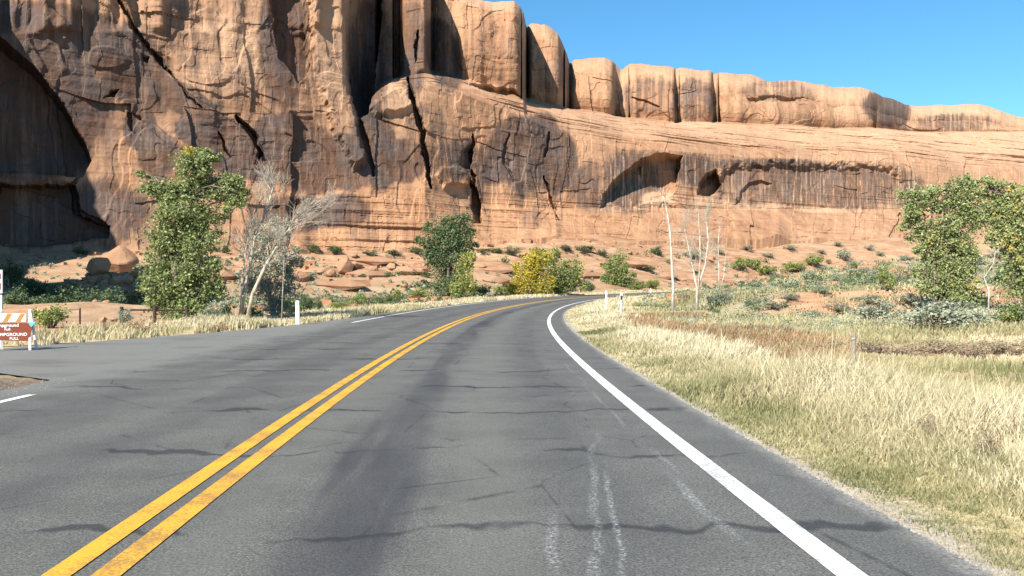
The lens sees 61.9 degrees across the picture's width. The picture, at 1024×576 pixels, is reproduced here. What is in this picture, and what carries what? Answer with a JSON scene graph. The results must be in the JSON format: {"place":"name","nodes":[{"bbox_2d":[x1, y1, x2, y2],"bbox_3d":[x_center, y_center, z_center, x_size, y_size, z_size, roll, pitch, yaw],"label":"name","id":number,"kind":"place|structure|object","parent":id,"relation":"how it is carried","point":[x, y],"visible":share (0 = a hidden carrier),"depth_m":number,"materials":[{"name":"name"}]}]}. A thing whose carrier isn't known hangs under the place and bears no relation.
{"place":"outdoors","nodes":[
{"label":"outdoors","id":0,"kind":"place"},
{"bbox_2d":[0,310,408,381],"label":"side road","id":1,"kind":"structure","parent":0,"point":[53,362],"depth_m":19.42,"materials":[{"name":"grey asphalt"}]},
{"bbox_2d":[0,310,37,349],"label":"campground sign","id":2,"kind":"object","parent":1,"relation":"on","point":[15,331],"visible":1,"depth_m":19.75,"materials":[{"name":"white paint"}]},
{"bbox_2d":[0,292,990,575],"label":"road","id":3,"kind":"structure","parent":0,"point":[528,436],"depth_m":6.74,"materials":[{"name":"grey asphalt"}]},
{"bbox_2d":[0,0,1023,253],"bbox_3d":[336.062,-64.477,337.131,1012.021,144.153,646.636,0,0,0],"label":"cliff","id":4,"kind":"structure","parent":0,"point":[398,122],"depth_m":188.79,"materials":[{"name":"stone"}]},
{"bbox_2d":[0,234,1023,575],"bbox_3d":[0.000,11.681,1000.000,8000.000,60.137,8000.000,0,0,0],"label":"ground","id":5,"kind":"structure","parent":0,"point":[94,312],"depth_m":122.26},
{"bbox_2d":[0,270,2,346],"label":"information sign","id":6,"kind":"object","parent":5,"relation":"on","point":[1,289],"visible":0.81,"depth_m":20.95,"materials":[{"name":"white paint"}]},
{"bbox_2d":[0,253,27,287],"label":"evergreen shrub","id":7,"kind":"object","parent":5,"relation":"on","point":[14,276],"visible":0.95,"depth_m":102.24,"materials":[{"name":"green plant"}]},
{"bbox_2d":[0,283,32,304],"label":"evergreen shrub","id":8,"kind":"object","parent":5,"relation":"on","point":[19,297],"visible":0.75,"depth_m":56.07,"materials":[{"name":"green plant"}]},
{"bbox_2d":[14,276,53,297],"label":"evergreen shrub","id":9,"kind":"object","parent":5,"relation":"on","point":[34,286],"visible":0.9,"depth_m":92.81,"materials":[{"name":"green plant"}]},
{"bbox_2d":[29,294,67,303],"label":"evergreen shrub","id":10,"kind":"object","parent":5,"relation":"on","point":[55,299],"visible":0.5,"depth_m":55.88,"materials":[{"name":"green plant"}]},
{"bbox_2d":[32,302,72,327],"bbox_3d":[-15.693,0.948,29.001,1.233,1.007,1.274,0,0,39],"label":"shrub","id":11,"kind":"object","parent":5,"relation":"on","point":[49,318],"visible":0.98,"depth_m":28.89,"materials":[{"name":"green plant"}]},
{"bbox_2d":[41,282,82,300],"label":"evergreen shrub","id":12,"kind":"object","parent":5,"relation":"on","point":[54,292],"visible":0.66,"depth_m":89.06,"materials":[{"name":"green plant"}]},
{"bbox_2d":[54,284,106,302],"bbox_3d":[-28.327,0.675,56.486,3.187,2.019,2.637,0,0,-13],"label":"evergreen shrub","id":13,"kind":"object","parent":5,"relation":"on","point":[75,298],"visible":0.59,"depth_m":56.02,"materials":[{"name":"green plant"}]},
{"bbox_2d":[72,246,89,253],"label":"evergreen shrub","id":14,"kind":"object","parent":5,"relation":"on","point":[79,250],"visible":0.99,"depth_m":131.29,"materials":[{"name":"green plant"}]},
{"bbox_2d":[86,257,110,274],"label":"boulder","id":15,"kind":"object","parent":5,"relation":"on","point":[98,265],"visible":0.91,"depth_m":96.47,"materials":[{"name":"stone"}]},
{"bbox_2d":[94,284,127,303],"bbox_3d":[-26.396,0.700,56.219,2.052,1.884,2.245,0,0,-28],"label":"evergreen shrub","id":16,"kind":"object","parent":5,"relation":"on","point":[108,295],"visible":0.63,"depth_m":56.12,"materials":[{"name":"green plant"}]},
{"bbox_2d":[109,274,121,284],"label":"boulder","id":17,"kind":"object","parent":5,"relation":"on","point":[115,280],"visible":0.98,"depth_m":94.63,"materials":[{"name":"stone"}]},
{"bbox_2d":[102,245,138,272],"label":"boulder","id":18,"kind":"object","parent":5,"relation":"on","point":[121,258],"visible":0.63,"depth_m":114.88,"materials":[{"name":"stone"}]},
{"bbox_2d":[116,308,134,322],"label":"sagebrush","id":19,"kind":"object","parent":5,"relation":"on","point":[124,317],"visible":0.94,"depth_m":32.03,"materials":[{"name":"green plant"}]},
{"bbox_2d":[124,286,145,304],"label":"evergreen shrub","id":20,"kind":"object","parent":5,"relation":"on","point":[137,298],"visible":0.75,"depth_m":78.47,"materials":[{"name":"green plant"}]},
{"bbox_2d":[124,318,159,332],"bbox_3d":[-11.533,1.217,26.572,1.239,0.613,0.911,0,0,3],"label":"dry brush","id":21,"kind":"object","parent":5,"relation":"on","point":[140,325],"visible":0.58,"depth_m":26.53,"materials":[{"name":"beige plant"}]},
{"bbox_2d":[120,307,187,322],"bbox_3d":[-13.827,1.141,33.026,2.468,0.862,0.188,0,0,-28],"label":"rail fence","id":22,"kind":"object","parent":5,"relation":"on","point":[154,309],"visible":0.67,"depth_m":32.95,"materials":[{"name":"brown wood"}]},
{"bbox_2d":[132,144,250,319],"bbox_3d":[-13.583,-2.202,36.025,5.044,7.631,2.348,0,0,0],"label":"cottonwood tree","id":23,"kind":"object","parent":5,"relation":"on","point":[187,244],"visible":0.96,"depth_m":35.77,"materials":[{"name":"green plant"}]},
{"bbox_2d":[197,302,225,317],"bbox_3d":[-12.359,1.025,35.127,0.936,0.890,1.147,0,0,37],"label":"sagebrush","id":24,"kind":"object","parent":5,"relation":"on","point":[211,310],"visible":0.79,"depth_m":35.01,"materials":[{"name":"green plant"}]},
{"bbox_2d":[216,302,234,316],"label":"evergreen shrub","id":25,"kind":"object","parent":5,"relation":"on","point":[226,308],"visible":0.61,"depth_m":40.85,"materials":[{"name":"green plant"}]},
{"bbox_2d":[216,266,236,280],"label":"rock ledge","id":26,"kind":"object","parent":5,"relation":"on","point":[229,275],"visible":0.38,"depth_m":117.48,"materials":[{"name":"stone"}]},
{"bbox_2d":[243,304,265,317],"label":"shrub","id":27,"kind":"object","parent":5,"relation":"on","point":[253,313],"visible":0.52,"depth_m":40.06,"materials":[{"name":"green plant"}]},
{"bbox_2d":[235,214,307,315],"bbox_3d":[-11.496,-0.990,41.011,3.572,5.168,2.419,0,0,0],"label":"tamarisk tree","id":28,"kind":"object","parent":5,"relation":"on","point":[268,286],"visible":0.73,"depth_m":40.85,"materials":[{"name":"green plant"}]},
{"bbox_2d":[223,156,341,320],"bbox_3d":[-9.883,-2.090,36.993,5.051,7.266,2.992,0,0,-13],"label":"bare tree","id":29,"kind":"object","parent":5,"relation":"on","point":[282,234],"visible":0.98,"depth_m":36.94,"materials":[{"name":"grey plant"}]},
{"bbox_2d":[296,301,299,324],"bbox_3d":[-8.291,1.031,32.980,0.160,1.080,0.065,0,0,0],"label":"delineator post","id":30,"kind":"object","parent":5,"relation":"on","point":[297,312],"visible":0.87,"depth_m":32.96,"materials":[{"name":"white plastic"}]},
{"bbox_2d":[293,271,311,281],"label":"rock ledge","id":31,"kind":"object","parent":5,"relation":"on","point":[301,274],"visible":0.55,"depth_m":122.37,"materials":[{"name":"stone"}]},
{"bbox_2d":[296,291,316,311],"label":"evergreen shrub","id":32,"kind":"object","parent":5,"relation":"on","point":[307,302],"visible":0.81,"depth_m":48.76,"materials":[{"name":"green plant"}]},
{"bbox_2d":[302,267,330,274],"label":"rock ledge","id":33,"kind":"object","parent":5,"relation":"on","point":[320,270],"visible":0.62,"depth_m":131.23,"materials":[{"name":"stone"}]},
{"bbox_2d":[327,245,343,254],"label":"evergreen shrub","id":34,"kind":"object","parent":5,"relation":"on","point":[335,249],"visible":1,"depth_m":155.68,"materials":[{"name":"green plant"}]},
{"bbox_2d":[313,280,367,289],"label":"rock ledge","id":35,"kind":"object","parent":5,"relation":"on","point":[344,284],"visible":0.91,"depth_m":118.57,"materials":[{"name":"stone"}]},
{"bbox_2d":[327,300,354,308],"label":"shrub","id":36,"kind":"object","parent":5,"relation":"on","point":[338,304],"visible":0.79,"depth_m":53.24,"materials":[{"name":"green plant"}]},
{"bbox_2d":[337,251,353,273],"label":"boulder","id":37,"kind":"object","parent":5,"relation":"on","point":[345,265],"visible":0.93,"depth_m":134.07,"materials":[{"name":"stone"}]},
{"bbox_2d":[3,287,695,345],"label":"dry grass","id":38,"kind":"structure","parent":5,"relation":"on","point":[199,323],"depth_m":31.02,"materials":[{"name":"beige plant"}]},
{"bbox_2d":[346,291,368,303],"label":"shrub","id":39,"kind":"object","parent":5,"relation":"on","point":[360,296],"visible":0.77,"depth_m":79.02,"materials":[{"name":"green plant"}]},
{"bbox_2d":[345,265,395,277],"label":"rock ledge","id":40,"kind":"object","parent":5,"relation":"on","point":[370,273],"visible":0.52,"depth_m":135.61,"materials":[{"name":"stone"}]},
{"bbox_2d":[350,256,396,264],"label":"rock ledge","id":41,"kind":"object","parent":5,"relation":"on","point":[377,260],"visible":0.94,"depth_m":145.50,"materials":[{"name":"stone"}]},
{"bbox_2d":[369,292,394,303],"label":"evergreen shrub","id":42,"kind":"object","parent":5,"relation":"on","point":[377,299],"visible":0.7,"depth_m":82.78,"materials":[{"name":"green plant"}]},
{"bbox_2d":[387,288,406,301],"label":"shrub","id":43,"kind":"object","parent":5,"relation":"on","point":[397,292],"visible":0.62,"depth_m":92.20,"materials":[{"name":"green plant"}]},
{"bbox_2d":[391,266,424,274],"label":"rock ledge","id":44,"kind":"object","parent":5,"relation":"on","point":[404,269],"visible":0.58,"depth_m":139.97,"materials":[{"name":"stone"}]},
{"bbox_2d":[405,287,430,297],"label":"shrub","id":45,"kind":"object","parent":5,"relation":"on","point":[419,292],"visible":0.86,"depth_m":102.20,"materials":[{"name":"green plant"}]},
{"bbox_2d":[414,212,479,296],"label":"cottonwood tree","id":46,"kind":"object","parent":5,"relation":"on","point":[449,237],"visible":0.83,"depth_m":111.58,"materials":[{"name":"green plant"}]},
{"bbox_2d":[447,251,479,298],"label":"cottonwood tree","id":47,"kind":"object","parent":5,"relation":"on","point":[467,282],"visible":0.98,"depth_m":103.74,"materials":[{"name":"green plant"}]},
{"bbox_2d":[468,284,491,295],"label":"evergreen shrub","id":48,"kind":"object","parent":5,"relation":"on","point":[482,289],"visible":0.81,"depth_m":122.56,"materials":[{"name":"green plant"}]},
{"bbox_2d":[478,264,512,273],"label":"rock ledge","id":49,"kind":"object","parent":5,"relation":"on","point":[503,269],"visible":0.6,"depth_m":153.16,"materials":[{"name":"stone"}]},
{"bbox_2d":[482,276,509,283],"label":"rock ledge","id":50,"kind":"object","parent":5,"relation":"on","point":[499,280],"visible":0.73,"depth_m":143.73,"materials":[{"name":"stone"}]},
{"bbox_2d":[491,284,509,294],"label":"shrub","id":51,"kind":"object","parent":5,"relation":"on","point":[499,289],"visible":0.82,"depth_m":125.59,"materials":[{"name":"green plant"}]},
{"bbox_2d":[2,240,1002,310],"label":"rubble","id":52,"kind":"object","parent":5,"relation":"on","point":[304,266],"visible":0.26,"depth_m":116.80,"materials":[{"name":"stone"}]},
{"bbox_2d":[1,310,1023,575],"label":"gravel","id":53,"kind":"structure","parent":5,"relation":"on","point":[831,482],"depth_m":6.00,"materials":[{"name":"beige gravel"}]},
{"bbox_2d":[502,245,522,255],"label":"evergreen shrub","id":54,"kind":"object","parent":5,"relation":"on","point":[513,252],"visible":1,"depth_m":164.37,"materials":[{"name":"green plant"}]},
{"bbox_2d":[24,245,1023,330],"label":"scrub","id":55,"kind":"object","parent":5,"relation":"on","point":[424,286],"visible":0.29,"depth_m":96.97,"materials":[{"name":"green plant"}]},
{"bbox_2d":[502,246,557,294],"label":"cottonwood tree","id":56,"kind":"object","parent":5,"relation":"on","point":[533,262],"visible":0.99,"depth_m":121.61,"materials":[{"name":"yellow plant"}]},
{"bbox_2d":[539,246,586,294],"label":"cottonwood tree","id":57,"kind":"object","parent":5,"relation":"on","point":[562,282],"visible":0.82,"depth_m":125.78,"materials":[{"name":"green plant"}]},
{"bbox_2d":[573,245,599,251],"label":"evergreen shrub","id":58,"kind":"object","parent":5,"relation":"on","point":[584,248],"visible":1,"depth_m":182.58,"materials":[{"name":"green plant"}]},
{"bbox_2d":[572,266,608,278],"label":"rock ledge","id":59,"kind":"object","parent":5,"relation":"on","point":[589,274],"visible":0.38,"depth_m":168.20,"materials":[{"name":"stone"}]},
{"bbox_2d":[599,247,636,285],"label":"cottonwood tree","id":60,"kind":"object","parent":5,"relation":"on","point":[617,269],"visible":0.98,"depth_m":167.41,"materials":[{"name":"green plant"}]},
{"bbox_2d":[621,260,648,267],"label":"rock ledge","id":61,"kind":"object","parent":5,"relation":"on","point":[633,264],"visible":0.51,"depth_m":185.49,"materials":[{"name":"stone"}]},
{"bbox_2d":[628,279,647,289],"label":"shrub","id":62,"kind":"object","parent":5,"relation":"on","point":[639,284],"visible":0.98,"depth_m":164.88,"materials":[{"name":"green plant"}]},
{"bbox_2d":[645,277,659,288],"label":"shrub","id":63,"kind":"object","parent":5,"relation":"on","point":[650,283],"visible":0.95,"depth_m":171.77,"materials":[{"name":"green plant"}]},
{"bbox_2d":[653,272,677,278],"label":"rock ledge","id":64,"kind":"object","parent":5,"relation":"on","point":[665,275],"visible":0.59,"depth_m":187.17,"materials":[{"name":"stone"}]},
{"bbox_2d":[655,185,683,310],"bbox_3d":[9.937,-2.406,53.961,1.817,8.163,1.161,0,0,11],"label":"bare tree","id":65,"kind":"object","parent":5,"relation":"on","point":[672,278],"visible":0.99,"depth_m":53.90,"materials":[{"name":"white plant"}]},
{"bbox_2d":[662,196,731,309],"bbox_3d":[13.383,-2.568,62.348,5.299,8.868,3.668,0,0,0],"label":"bare tree","id":66,"kind":"object","parent":5,"relation":"on","point":[690,255],"visible":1,"depth_m":61.95,"materials":[{"name":"white plant"}]},
{"bbox_2d":[705,290,730,307],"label":"sagebrush","id":67,"kind":"object","parent":5,"relation":"on","point":[715,298],"visible":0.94,"depth_m":65.11,"materials":[{"name":"green plant"}]},
{"bbox_2d":[713,218,735,290],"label":"bare tree","id":68,"kind":"object","parent":5,"relation":"on","point":[722,246],"visible":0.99,"depth_m":77.97,"materials":[{"name":"white plant"}]},
{"bbox_2d":[730,255,747,270],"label":"shrub","id":69,"kind":"object","parent":5,"relation":"on","point":[739,263],"visible":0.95,"depth_m":211.21,"materials":[{"name":"green plant"}]},
{"bbox_2d":[619,310,879,369],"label":"rusty weeds","id":70,"kind":"object","parent":5,"relation":"on","point":[786,336],"visible":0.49,"depth_m":27.73,"materials":[{"name":"brown plant"}]},
{"bbox_2d":[744,257,761,269],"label":"shrub","id":71,"kind":"object","parent":5,"relation":"on","point":[755,262],"visible":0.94,"depth_m":215.15,"materials":[{"name":"green plant"}]},
{"bbox_2d":[754,264,783,274],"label":"shrub","id":72,"kind":"object","parent":5,"relation":"on","point":[766,269],"visible":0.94,"depth_m":214.43,"materials":[{"name":"green plant"}]},
{"bbox_2d":[753,299,790,309],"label":"sagebrush","id":73,"kind":"object","parent":5,"relation":"on","point":[771,304],"visible":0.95,"depth_m":53.52,"materials":[{"name":"green plant"}]},
{"bbox_2d":[776,290,801,300],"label":"sagebrush","id":74,"kind":"object","parent":5,"relation":"on","point":[790,296],"visible":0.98,"depth_m":55.26,"materials":[{"name":"grey plant"}]},
{"bbox_2d":[781,261,810,272],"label":"shrub","id":75,"kind":"object","parent":5,"relation":"on","point":[793,267],"visible":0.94,"depth_m":221.27,"materials":[{"name":"green plant"}]},
{"bbox_2d":[798,270,818,279],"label":"sagebrush","id":76,"kind":"object","parent":5,"relation":"on","point":[806,275],"visible":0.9,"depth_m":110.49,"materials":[{"name":"grey plant"}]},
{"bbox_2d":[803,253,823,266],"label":"shrub","id":77,"kind":"object","parent":5,"relation":"on","point":[815,260],"visible":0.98,"depth_m":227.99,"materials":[{"name":"green plant"}]},
{"bbox_2d":[795,309,833,317],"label":"sagebrush","id":78,"kind":"object","parent":5,"relation":"on","point":[811,312],"visible":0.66,"depth_m":47.53,"materials":[{"name":"green plant"}]},
{"bbox_2d":[623,256,1023,339],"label":"pale grass","id":79,"kind":"structure","parent":5,"relation":"on","point":[870,328],"depth_m":46.34,"materials":[{"name":"beige plant"}]},
{"bbox_2d":[802,337,857,350],"bbox_3d":[9.279,1.681,24.955,1.352,0.463,1.617,0,0,-45],"label":"dry brush","id":80,"kind":"object","parent":5,"relation":"on","point":[831,344],"visible":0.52,"depth_m":24.74,"materials":[{"name":"brown plant"}]},
{"bbox_2d":[821,300,855,312],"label":"sagebrush","id":81,"kind":"object","parent":5,"relation":"on","point":[837,308],"visible":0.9,"depth_m":53.16,"materials":[{"name":"green plant"}]},
{"bbox_2d":[836,247,853,260],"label":"sagebrush","id":82,"kind":"object","parent":5,"relation":"on","point":[844,254],"visible":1,"depth_m":236.68,"materials":[{"name":"grey plant"}]},
{"bbox_2d":[851,333,855,363],"bbox_3d":[6.554,1.360,16.397,0.136,1.003,0.102,0,0,-34],"label":"fence post","id":83,"kind":"object","parent":5,"relation":"on","point":[853,342],"visible":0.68,"depth_m":16.37,"materials":[{"name":"brown wood"}]},
{"bbox_2d":[853,294,879,303],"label":"sagebrush","id":84,"kind":"object","parent":5,"relation":"on","point":[867,299],"visible":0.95,"depth_m":54.07,"materials":[{"name":"grey plant"}]},
{"bbox_2d":[843,339,904,352],"bbox_3d":[10.584,1.721,24.932,1.646,0.456,1.546,0,0,-32],"label":"dry brush","id":85,"kind":"object","parent":5,"relation":"on","point":[867,345],"visible":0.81,"depth_m":24.88,"materials":[{"name":"brown plant"}]},
{"bbox_2d":[845,298,906,320],"bbox_3d":[18.581,1.138,43.645,3.076,1.308,2.412,0,0,24],"label":"sagebrush","id":86,"kind":"object","parent":5,"relation":"on","point":[872,311],"visible":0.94,"depth_m":43.43,"materials":[{"name":"grey plant"}]},
{"bbox_2d":[875,263,896,290],"bbox_3d":[25.245,-0.705,57.431,1.084,1.951,1.498,0,0,-12],"label":"shrub","id":87,"kind":"object","parent":5,"relation":"on","point":[883,278],"visible":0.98,"depth_m":57.42,"materials":[{"name":"green plant"}]},
{"bbox_2d":[891,292,924,303],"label":"sagebrush","id":88,"kind":"object","parent":5,"relation":"on","point":[908,296],"visible":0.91,"depth_m":54.72,"materials":[{"name":"grey plant"}]},
{"bbox_2d":[879,342,939,355],"bbox_3d":[11.141,1.754,23.947,1.652,0.430,1.393,0,0,35],"label":"dry brush","id":89,"kind":"object","parent":5,"relation":"on","point":[902,350],"visible":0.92,"depth_m":24.01,"materials":[{"name":"brown plant"}]},
{"bbox_2d":[921,413,943,437],"bbox_3d":[3.822,1.323,7.756,0.232,0.410,0.223,0,0,-5],"label":"dry brush","id":90,"kind":"object","parent":5,"relation":"on","point":[933,423],"visible":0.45,"depth_m":7.77,"materials":[{"name":"beige plant"}]},
{"bbox_2d":[904,337,973,353],"bbox_3d":[12.371,1.704,24.916,1.650,0.509,1.669,0,0,-5],"label":"dry brush","id":91,"kind":"object","parent":5,"relation":"on","point":[937,345],"visible":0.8,"depth_m":24.83,"materials":[{"name":"brown plant"}]},
{"bbox_2d":[892,173,993,308],"bbox_3d":[25.363,-2.472,50.083,6.256,8.557,2.532,0,0,0],"label":"cottonwood tree","id":92,"kind":"object","parent":5,"relation":"on","point":[944,283],"visible":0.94,"depth_m":49.81,"materials":[{"name":"green plant"}]},
{"bbox_2d":[894,296,1004,329],"bbox_3d":[16.846,1.004,32.823,3.434,1.458,3.540,0,0,-15],"label":"sagebrush","id":93,"kind":"object","parent":5,"relation":"on","point":[944,318],"visible":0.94,"depth_m":32.58,"materials":[{"name":"green plant"}]},
{"bbox_2d":[942,340,992,357],"bbox_3d":[12.705,1.718,23.776,1.416,0.533,1.636,0,0,33],"label":"dry brush","id":94,"kind":"object","parent":5,"relation":"on","point":[978,350],"visible":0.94,"depth_m":23.84,"materials":[{"name":"brown plant"}]},
{"bbox_2d":[973,418,1001,459],"bbox_3d":[3.886,1.279,6.995,0.243,0.497,0.249,0,0,10],"label":"dry brush","id":95,"kind":"object","parent":5,"relation":"on","point":[991,442],"visible":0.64,"depth_m":7.00,"materials":[{"name":"beige plant"}]},
{"bbox_2d":[976,240,1004,309],"bbox_3d":[23.036,-0.417,41.157,0.831,3.808,1.685,0,0,-40],"label":"bare tree","id":96,"kind":"object","parent":5,"relation":"on","point":[988,271],"visible":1,"depth_m":41.04,"materials":[{"name":"white plant"}]},
{"bbox_2d":[965,338,1023,354],"bbox_3d":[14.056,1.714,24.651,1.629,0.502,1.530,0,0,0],"label":"dry brush","id":97,"kind":"object","parent":5,"relation":"on","point":[997,351],"visible":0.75,"depth_m":24.62,"materials":[{"name":"brown plant"}]},
{"bbox_2d":[975,175,1023,308],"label":"cottonwood tree","id":98,"kind":"object","parent":5,"relation":"on","point":[1008,229],"visible":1,"depth_m":43.88,"materials":[{"name":"green plant"}]},
{"bbox_2d":[986,267,1020,286],"bbox_3d":[35.285,-0.749,59.763,3.791,1.876,3.223,0,0,28],"label":"evergreen shrub","id":99,"kind":"object","parent":5,"relation":"on","point":[997,277],"visible":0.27,"depth_m":59.78,"materials":[{"name":"green plant"}]},
{"bbox_2d":[989,302,1023,324],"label":"shrub","id":100,"kind":"object","parent":5,"relation":"on","point":[1009,315],"visible":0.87,"depth_m":33.61,"materials":[{"name":"green plant"}]},
{"bbox_2d":[483,0,1023,117],"label":"sky","id":101,"kind":"structure","parent":0,"point":[908,52],"materials":[{"name":"blue"}]},
{"bbox_2d":[564,293,1023,575],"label":"dry grass","id":102,"kind":"structure","parent":0,"point":[712,386],"depth_m":9.93,"materials":[{"name":"beige plant"}]},
{"bbox_2d":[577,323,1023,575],"bbox_3d":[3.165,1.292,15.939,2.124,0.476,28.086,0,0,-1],"label":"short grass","id":103,"kind":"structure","parent":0,"point":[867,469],"depth_m":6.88,"materials":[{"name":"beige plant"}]},
{"bbox_2d":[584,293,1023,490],"bbox_3d":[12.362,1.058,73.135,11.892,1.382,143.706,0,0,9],"label":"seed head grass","id":104,"kind":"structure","parent":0,"point":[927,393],"depth_m":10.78,"materials":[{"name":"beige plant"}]},
{"bbox_2d":[646,312,1023,397],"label":"dry grass","id":105,"kind":"structure","parent":0,"point":[988,364],"depth_m":22.00,"materials":[{"name":"beige plant"}]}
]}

